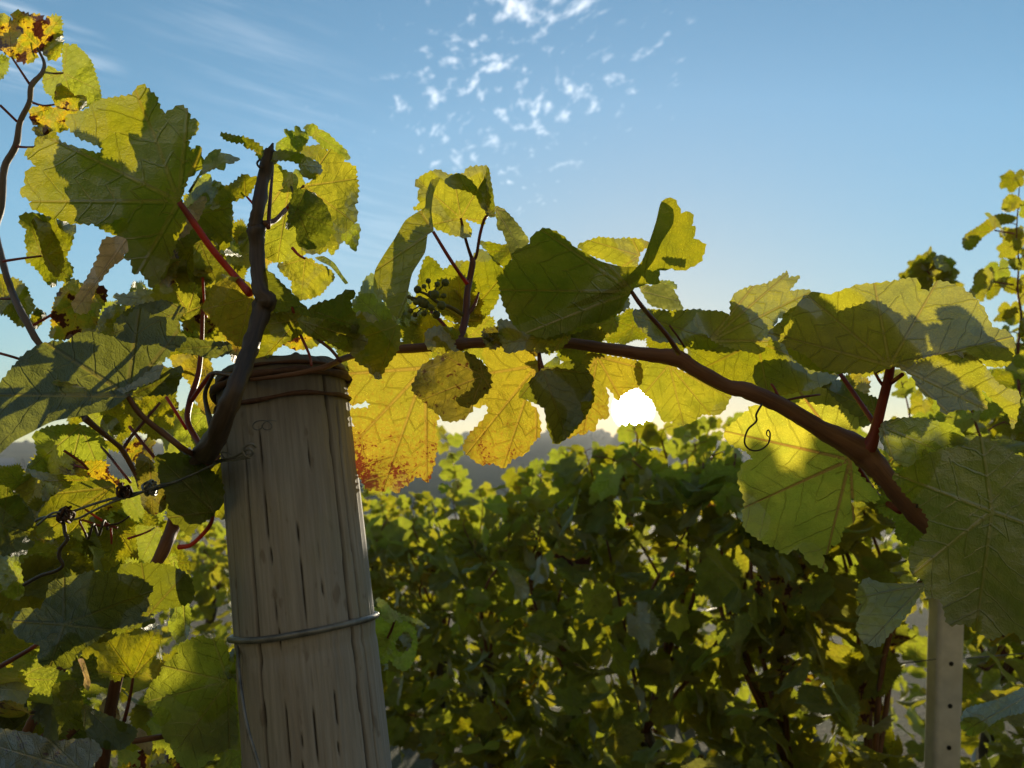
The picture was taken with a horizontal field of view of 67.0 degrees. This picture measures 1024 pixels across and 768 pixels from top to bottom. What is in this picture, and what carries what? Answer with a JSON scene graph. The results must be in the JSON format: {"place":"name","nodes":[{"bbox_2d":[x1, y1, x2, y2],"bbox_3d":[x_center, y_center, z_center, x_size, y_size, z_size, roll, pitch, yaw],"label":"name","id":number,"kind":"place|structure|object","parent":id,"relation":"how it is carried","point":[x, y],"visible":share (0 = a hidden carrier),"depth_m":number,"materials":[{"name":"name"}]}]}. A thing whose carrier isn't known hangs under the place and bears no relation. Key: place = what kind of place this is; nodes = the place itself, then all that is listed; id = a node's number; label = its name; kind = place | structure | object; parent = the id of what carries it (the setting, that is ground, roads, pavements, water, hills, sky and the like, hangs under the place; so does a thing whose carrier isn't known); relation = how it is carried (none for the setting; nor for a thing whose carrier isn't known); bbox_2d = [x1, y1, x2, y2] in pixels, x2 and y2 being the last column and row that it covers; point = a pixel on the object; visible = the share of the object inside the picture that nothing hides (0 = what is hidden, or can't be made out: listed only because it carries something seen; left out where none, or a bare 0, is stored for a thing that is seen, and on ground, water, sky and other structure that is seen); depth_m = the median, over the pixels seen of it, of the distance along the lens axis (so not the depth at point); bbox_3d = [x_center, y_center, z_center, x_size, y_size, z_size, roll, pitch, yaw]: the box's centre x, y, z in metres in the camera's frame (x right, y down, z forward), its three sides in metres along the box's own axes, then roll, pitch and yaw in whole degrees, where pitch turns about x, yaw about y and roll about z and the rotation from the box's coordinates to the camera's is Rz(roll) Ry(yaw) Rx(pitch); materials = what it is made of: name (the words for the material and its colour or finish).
{"place":"outdoors","nodes":[
{"label":"outdoors","id":0,"kind":"place"},
{"bbox_2d":[374,597,428,671],"bbox_3d":[-0.150,0.330,0.979,0.068,0.123,0.102,3,-8,-25],"label":"vine leaf","id":1,"kind":"object","parent":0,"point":[397,642],"visible":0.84,"depth_m":0.98,"materials":[{"name":"green plant"}]},
{"bbox_2d":[0,433,883,505],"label":"hill","id":2,"kind":"structure","parent":0,"point":[541,447],"depth_m":196.98,"materials":[{"name":"green plant"}]},
{"bbox_2d":[0,462,13,465],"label":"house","id":3,"kind":"structure","parent":2,"relation":"on","point":[4,463],"depth_m":180.27,"materials":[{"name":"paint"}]},
{"bbox_2d":[0,458,15,463],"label":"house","id":4,"kind":"structure","parent":2,"relation":"on","point":[7,460],"depth_m":200.09,"materials":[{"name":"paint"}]},
{"bbox_2d":[122,428,879,445],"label":"woods","id":5,"kind":"object","parent":2,"relation":"on","point":[598,434],"visible":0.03,"depth_m":230.49,"materials":[{"name":"green plant"}]},
{"bbox_2d":[0,0,1023,444],"label":"sky","id":6,"kind":"structure","parent":0,"point":[831,144],"materials":[{"name":"blue"}]},
{"bbox_2d":[71,506,1023,767],"bbox_3d":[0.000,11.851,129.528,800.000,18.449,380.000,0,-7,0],"label":"ground","id":7,"kind":"structure","parent":0,"point":[917,618],"depth_m":5.55,"materials":[{"name":"soil"}]},
{"bbox_2d":[19,457,26,470],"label":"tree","id":8,"kind":"object","parent":7,"relation":"on","point":[23,464],"visible":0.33,"depth_m":175.72,"materials":[{"name":"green plant"}]},
{"bbox_2d":[67,667,129,767],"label":"grapevine","id":9,"kind":"object","parent":7,"relation":"on","point":[96,704],"visible":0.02,"depth_m":4.76,"materials":[{"name":"green plant"}]},
{"bbox_2d":[101,520,240,767],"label":"grapevine","id":10,"kind":"object","parent":7,"relation":"on","point":[210,573],"visible":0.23,"depth_m":4.20,"materials":[{"name":"green plant"}]},
{"bbox_2d":[215,352,391,767],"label":"wooden post","id":11,"kind":"object","parent":7,"relation":"on","point":[297,551],"visible":0.92,"depth_m":0.69,"materials":[{"name":"grey wood"}]},
{"bbox_2d":[35,420,276,525],"bbox_3d":[-0.321,0.087,0.680,0.279,0.104,0.035,-2,-7,17],"label":"trellis wire","id":12,"kind":"object","parent":11,"relation":"attached to","point":[65,513],"visible":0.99,"depth_m":0.69,"materials":[{"name":"grey metal"}]},
{"bbox_2d":[0,9,367,767],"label":"grapevine","id":13,"kind":"object","parent":11,"relation":"attached to","point":[88,597],"visible":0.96,"depth_m":0.72,"materials":[{"name":"green plant"}]},
{"bbox_2d":[236,644,260,767],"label":"tie wire","id":14,"kind":"object","parent":11,"relation":"attached to","point":[251,742],"visible":0.98,"depth_m":0.65,"materials":[{"name":"grey metal"}]},
{"bbox_2d":[209,359,352,413],"bbox_3d":[-0.226,0.010,0.762,0.136,0.053,0.138,0,-7,0],"label":"tie wire","id":15,"kind":"object","parent":11,"relation":"attached to","point":[337,371],"visible":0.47,"depth_m":0.71,"materials":[{"name":"brown metal"}]},
{"bbox_2d":[226,611,379,643],"bbox_3d":[-0.195,0.229,0.730,0.138,0.027,0.140,0,-7,0],"label":"tie wire","id":16,"kind":"object","parent":11,"relation":"attached to","point":[300,633],"visible":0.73,"depth_m":0.67,"materials":[{"name":"grey metal"}]},
{"bbox_2d":[250,165,1023,736],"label":"grapevine","id":17,"kind":"object","parent":11,"relation":"attached to","point":[950,501],"visible":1,"depth_m":0.74,"materials":[{"name":"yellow plant"}]},
{"bbox_2d":[370,568,433,680],"bbox_3d":[-1.099,1.760,6.332,0.754,1.274,2.389,7,-10,-44],"label":"grapevine","id":18,"kind":"object","parent":7,"relation":"on","point":[417,658],"depth_m":5.75,"materials":[{"name":"green plant"}]},
{"bbox_2d":[361,485,473,728],"bbox_3d":[-0.668,1.280,3.883,0.834,1.627,1.540,5,-9,-37],"label":"grapevine","id":19,"kind":"object","parent":7,"relation":"on","point":[388,591],"visible":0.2,"depth_m":3.61,"materials":[{"name":"green plant"}]},
{"bbox_2d":[366,425,526,767],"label":"grapevine","id":20,"kind":"object","parent":7,"relation":"on","point":[400,734],"visible":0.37,"depth_m":3.39,"materials":[{"name":"green plant"}]},
{"bbox_2d":[388,467,613,767],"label":"grapevine","id":21,"kind":"object","parent":7,"relation":"on","point":[474,595],"visible":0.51,"depth_m":2.94,"materials":[{"name":"green plant"}]},
{"bbox_2d":[452,522,619,705],"bbox_3d":[0.018,1.687,5.824,0.798,1.332,2.531,5,-8,-33],"label":"grapevine","id":22,"kind":"object","parent":7,"relation":"on","point":[473,648],"visible":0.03,"depth_m":5.59,"materials":[{"name":"green plant"}]},
{"bbox_2d":[381,444,698,767],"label":"grapevine","id":23,"kind":"object","parent":7,"relation":"on","point":[534,746],"visible":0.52,"depth_m":2.55,"materials":[{"name":"green plant"}]},
{"bbox_2d":[482,412,813,767],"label":"grapevine","id":24,"kind":"object","parent":7,"relation":"on","point":[630,577],"visible":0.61,"depth_m":2.15,"materials":[{"name":"green plant"}]},
{"bbox_2d":[599,525,758,729],"bbox_3d":[1.112,1.572,5.255,2.132,1.384,0.846,-7,-10,44],"label":"grapevine","id":25,"kind":"object","parent":7,"relation":"on","point":[744,693],"visible":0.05,"depth_m":5.07,"materials":[{"name":"green plant"}]},
{"bbox_2d":[558,446,917,767],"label":"grapevine","id":26,"kind":"object","parent":7,"relation":"on","point":[734,634],"visible":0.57,"depth_m":1.86,"materials":[{"name":"green plant"}]},
{"bbox_2d":[637,534,927,742],"bbox_3d":[1.818,1.523,4.926,0.674,1.412,2.921,6,-9,-38],"label":"grapevine","id":27,"kind":"object","parent":7,"relation":"on","point":[895,686],"visible":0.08,"depth_m":4.60,"materials":[{"name":"green plant"}]},
{"bbox_2d":[701,246,1023,767],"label":"grapevine","id":28,"kind":"object","parent":7,"relation":"on","point":[874,675],"visible":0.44,"depth_m":1.69,"materials":[{"name":"green plant"}]},
{"bbox_2d":[836,507,1023,767],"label":"grapevine","id":29,"kind":"object","parent":7,"relation":"on","point":[969,745],"visible":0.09,"depth_m":2.71,"materials":[{"name":"green plant"}]},
{"bbox_2d":[857,169,1023,767],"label":"grapevine","id":30,"kind":"object","parent":7,"relation":"on","point":[991,279],"visible":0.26,"depth_m":1.85,"materials":[{"name":"green plant"}]},
{"bbox_2d":[924,597,963,767],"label":"trellis post","id":31,"kind":"object","parent":7,"relation":"on","point":[944,678],"visible":0.67,"depth_m":1.70,"materials":[{"name":"grey metal"}]},
{"bbox_2d":[900,659,935,663],"bbox_3d":[0.841,0.653,1.783,0.033,0.087,0.270,4,-8,-30],"label":"trellis wire","id":32,"kind":"object","parent":31,"relation":"attached to","point":[917,661],"visible":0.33,"depth_m":1.70,"materials":[{"name":"grey metal"}]},
{"bbox_2d":[963,653,1023,658],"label":"trellis wire","id":33,"kind":"object","parent":31,"relation":"attached to","point":[994,655],"visible":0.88,"depth_m":1.78,"materials":[{"name":"grey metal"}]},
{"bbox_2d":[972,645,984,761],"bbox_3d":[1.988,1.476,3.300,0.037,0.991,0.158,1,-7,-9],"label":"trellis post","id":34,"kind":"object","parent":7,"relation":"on","point":[975,755],"depth_m":3.29,"materials":[{"name":"grey metal"}]}
]}

